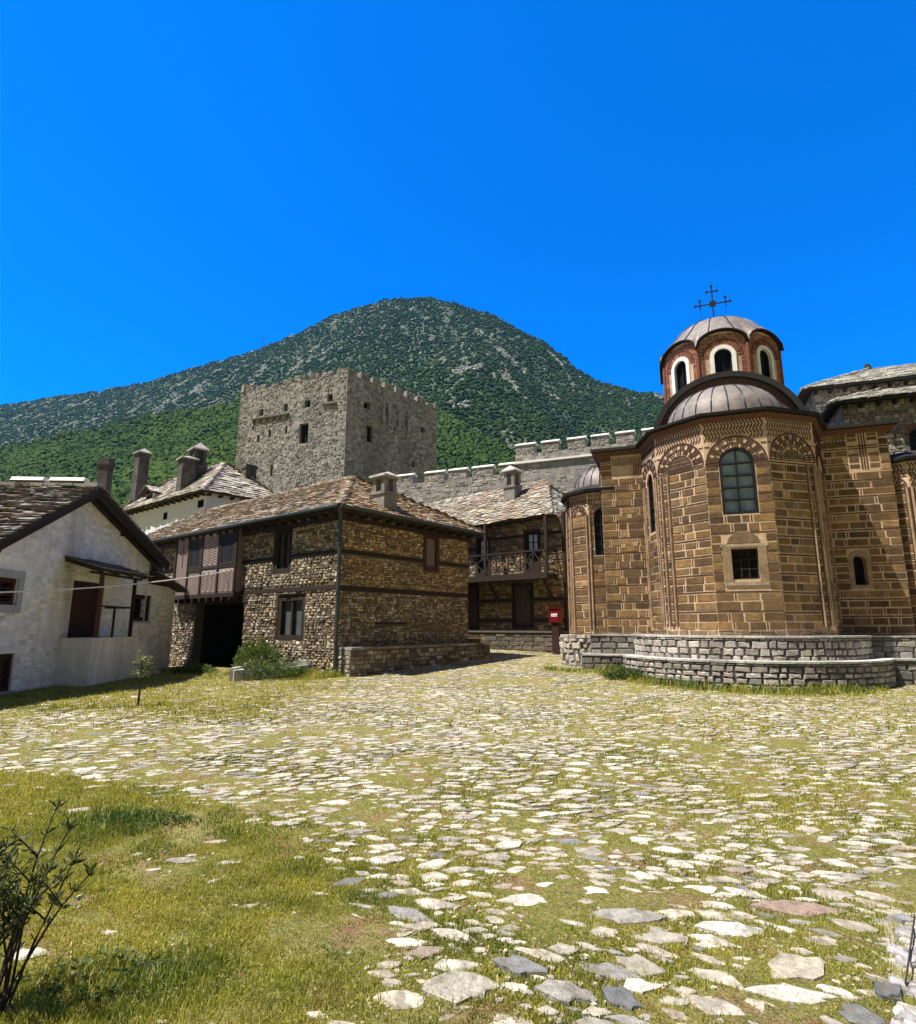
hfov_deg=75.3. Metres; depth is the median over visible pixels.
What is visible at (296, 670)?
planter grass
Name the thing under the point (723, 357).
drum window
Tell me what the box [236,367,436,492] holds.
stone tower
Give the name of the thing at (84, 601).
door
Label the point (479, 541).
balcony door
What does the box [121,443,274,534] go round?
white building
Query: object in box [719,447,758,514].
apse window
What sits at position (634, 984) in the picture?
cobbled paving
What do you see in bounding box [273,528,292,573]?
window
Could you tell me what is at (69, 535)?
white house
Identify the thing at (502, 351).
mountain rocks
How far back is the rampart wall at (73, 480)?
42.03 m
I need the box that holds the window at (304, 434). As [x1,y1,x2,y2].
[301,424,308,443]
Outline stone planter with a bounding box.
[229,661,308,681]
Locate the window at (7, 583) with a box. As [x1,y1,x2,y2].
[0,569,25,612]
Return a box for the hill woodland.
[0,397,515,504]
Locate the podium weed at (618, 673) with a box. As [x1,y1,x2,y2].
[602,666,643,679]
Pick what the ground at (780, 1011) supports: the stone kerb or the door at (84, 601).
the stone kerb
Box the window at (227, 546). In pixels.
[219,532,235,564]
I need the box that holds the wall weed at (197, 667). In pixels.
[169,661,217,673]
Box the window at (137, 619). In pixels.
[133,595,150,622]
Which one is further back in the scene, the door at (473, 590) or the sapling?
the door at (473, 590)
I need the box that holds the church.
[560,285,915,635]
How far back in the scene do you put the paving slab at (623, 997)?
2.73 m
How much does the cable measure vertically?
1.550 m
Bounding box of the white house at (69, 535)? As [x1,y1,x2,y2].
[0,457,187,693]
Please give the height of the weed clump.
0.099 m
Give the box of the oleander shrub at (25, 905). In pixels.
[0,797,96,1016]
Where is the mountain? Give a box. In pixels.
[0,298,663,452]
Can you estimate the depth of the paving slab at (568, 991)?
2.77 m
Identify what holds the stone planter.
on the ground at (780, 1011)
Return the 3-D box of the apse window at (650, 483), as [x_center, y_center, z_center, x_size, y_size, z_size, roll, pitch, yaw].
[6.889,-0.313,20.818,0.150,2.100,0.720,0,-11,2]
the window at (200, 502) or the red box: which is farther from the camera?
the window at (200, 502)
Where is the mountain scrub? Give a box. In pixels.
[0,296,664,451]
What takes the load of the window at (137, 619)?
in the white house at (69, 535)
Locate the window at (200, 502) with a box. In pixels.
[198,499,203,507]
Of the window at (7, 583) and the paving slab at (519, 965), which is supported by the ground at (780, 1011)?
the paving slab at (519, 965)
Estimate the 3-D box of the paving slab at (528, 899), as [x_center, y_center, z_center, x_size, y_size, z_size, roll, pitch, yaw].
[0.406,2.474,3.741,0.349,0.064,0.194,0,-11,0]
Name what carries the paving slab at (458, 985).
on the ground at (780, 1011)
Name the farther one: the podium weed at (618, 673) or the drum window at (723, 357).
the drum window at (723, 357)
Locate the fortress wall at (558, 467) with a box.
[396,427,653,502]
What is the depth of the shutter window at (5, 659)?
15.23 m
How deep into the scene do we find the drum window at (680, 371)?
23.82 m
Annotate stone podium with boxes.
[559,634,915,690]
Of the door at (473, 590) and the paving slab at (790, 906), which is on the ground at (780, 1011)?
the paving slab at (790, 906)
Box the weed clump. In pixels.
[93,808,195,825]
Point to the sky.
(184, 184)
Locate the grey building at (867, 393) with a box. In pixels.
[797,363,915,454]
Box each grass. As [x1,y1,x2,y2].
[227,659,310,678]
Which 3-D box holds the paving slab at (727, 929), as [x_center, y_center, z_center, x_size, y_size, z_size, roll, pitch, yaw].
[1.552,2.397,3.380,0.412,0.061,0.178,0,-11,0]
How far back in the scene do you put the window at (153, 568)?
28.76 m
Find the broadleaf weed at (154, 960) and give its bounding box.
[26,942,172,1000]
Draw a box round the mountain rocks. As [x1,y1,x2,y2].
[0,301,663,448]
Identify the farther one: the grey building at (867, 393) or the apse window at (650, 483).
the grey building at (867, 393)
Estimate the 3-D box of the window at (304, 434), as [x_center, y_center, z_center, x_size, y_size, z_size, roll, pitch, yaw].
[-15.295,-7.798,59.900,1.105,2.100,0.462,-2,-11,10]
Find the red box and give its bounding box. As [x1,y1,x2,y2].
[548,608,563,654]
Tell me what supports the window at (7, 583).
in the white house at (69, 535)
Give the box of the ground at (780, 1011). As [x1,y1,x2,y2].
[0,649,915,1023]
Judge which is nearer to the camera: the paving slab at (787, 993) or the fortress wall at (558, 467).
the paving slab at (787, 993)
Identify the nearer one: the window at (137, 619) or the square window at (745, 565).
the square window at (745, 565)
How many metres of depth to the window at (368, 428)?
60.40 m
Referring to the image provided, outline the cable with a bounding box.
[0,571,225,592]
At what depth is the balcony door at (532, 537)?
28.86 m
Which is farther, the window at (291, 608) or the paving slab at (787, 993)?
the window at (291, 608)
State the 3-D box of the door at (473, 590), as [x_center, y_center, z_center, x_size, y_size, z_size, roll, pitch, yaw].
[0.799,4.921,30.588,0.850,2.320,0.230,-9,-14,38]
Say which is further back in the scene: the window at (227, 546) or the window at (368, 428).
the window at (368, 428)
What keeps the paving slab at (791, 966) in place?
on the ground at (780, 1011)
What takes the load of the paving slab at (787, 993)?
on the ground at (780, 1011)
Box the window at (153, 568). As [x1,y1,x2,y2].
[151,550,163,570]
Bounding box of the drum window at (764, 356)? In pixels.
[756,345,775,379]
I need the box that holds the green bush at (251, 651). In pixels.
[231,636,287,667]
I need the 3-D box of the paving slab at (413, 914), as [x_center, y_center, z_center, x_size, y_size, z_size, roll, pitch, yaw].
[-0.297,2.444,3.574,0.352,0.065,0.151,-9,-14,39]
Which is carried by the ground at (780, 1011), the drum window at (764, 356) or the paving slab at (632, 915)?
the paving slab at (632, 915)
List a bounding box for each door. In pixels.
[67,580,103,637]
[468,584,478,630]
[476,536,490,575]
[511,582,533,628]
[523,529,540,572]
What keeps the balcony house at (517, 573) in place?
on the ground at (780, 1011)
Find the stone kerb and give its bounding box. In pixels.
[874,912,915,1023]
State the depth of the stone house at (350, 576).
22.56 m
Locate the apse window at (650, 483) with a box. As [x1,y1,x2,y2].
[648,474,655,532]
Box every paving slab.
[365,855,405,865]
[387,906,432,922]
[421,970,500,1005]
[492,954,547,978]
[496,893,545,905]
[534,979,598,1007]
[591,908,666,923]
[602,986,642,1011]
[694,921,763,938]
[742,983,840,1004]
[750,900,849,917]
[767,952,824,981]
[838,1004,884,1023]
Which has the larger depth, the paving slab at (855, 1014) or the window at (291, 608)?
the window at (291, 608)
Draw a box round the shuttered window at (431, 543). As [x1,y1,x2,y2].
[423,534,438,571]
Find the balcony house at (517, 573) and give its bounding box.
[423,466,569,652]
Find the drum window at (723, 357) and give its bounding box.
[710,345,737,373]
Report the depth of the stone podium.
16.84 m
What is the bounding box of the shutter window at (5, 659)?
[0,653,13,693]
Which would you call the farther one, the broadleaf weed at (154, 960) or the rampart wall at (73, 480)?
the rampart wall at (73, 480)
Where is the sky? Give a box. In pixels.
[0,0,915,404]
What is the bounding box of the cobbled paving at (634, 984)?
[0,650,915,1023]
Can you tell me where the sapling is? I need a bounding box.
[130,650,152,705]
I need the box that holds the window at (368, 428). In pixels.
[367,426,370,441]
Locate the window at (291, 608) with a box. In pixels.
[276,594,304,640]
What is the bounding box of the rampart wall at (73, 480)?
[10,477,89,483]
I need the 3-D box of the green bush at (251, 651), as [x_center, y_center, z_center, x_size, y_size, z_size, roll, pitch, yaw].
[-6.851,4.959,20.561,2.208,1.378,1.400,0,-11,0]
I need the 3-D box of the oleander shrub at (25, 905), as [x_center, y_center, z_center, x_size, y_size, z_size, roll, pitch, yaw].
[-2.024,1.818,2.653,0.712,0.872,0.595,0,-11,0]
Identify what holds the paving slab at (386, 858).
on the ground at (780, 1011)
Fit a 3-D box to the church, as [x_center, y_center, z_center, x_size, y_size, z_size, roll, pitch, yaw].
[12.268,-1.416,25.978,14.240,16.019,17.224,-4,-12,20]
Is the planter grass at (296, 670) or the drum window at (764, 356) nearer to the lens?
the planter grass at (296, 670)
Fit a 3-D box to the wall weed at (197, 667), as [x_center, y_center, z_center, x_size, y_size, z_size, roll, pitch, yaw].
[-9.577,5.651,21.625,1.736,0.437,0.966,0,-11,0]
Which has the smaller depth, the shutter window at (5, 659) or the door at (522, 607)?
the shutter window at (5, 659)
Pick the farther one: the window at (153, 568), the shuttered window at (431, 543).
the window at (153, 568)
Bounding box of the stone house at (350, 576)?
[147,472,491,676]
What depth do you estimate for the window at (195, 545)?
25.59 m
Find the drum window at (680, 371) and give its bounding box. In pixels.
[671,357,690,394]
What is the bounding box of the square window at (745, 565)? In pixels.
[731,548,759,578]
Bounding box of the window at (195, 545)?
[188,538,201,568]
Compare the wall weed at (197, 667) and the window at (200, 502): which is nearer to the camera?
the wall weed at (197, 667)
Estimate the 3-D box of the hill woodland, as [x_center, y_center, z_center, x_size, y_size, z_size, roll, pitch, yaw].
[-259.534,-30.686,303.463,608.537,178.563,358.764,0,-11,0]
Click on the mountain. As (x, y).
(518, 439)

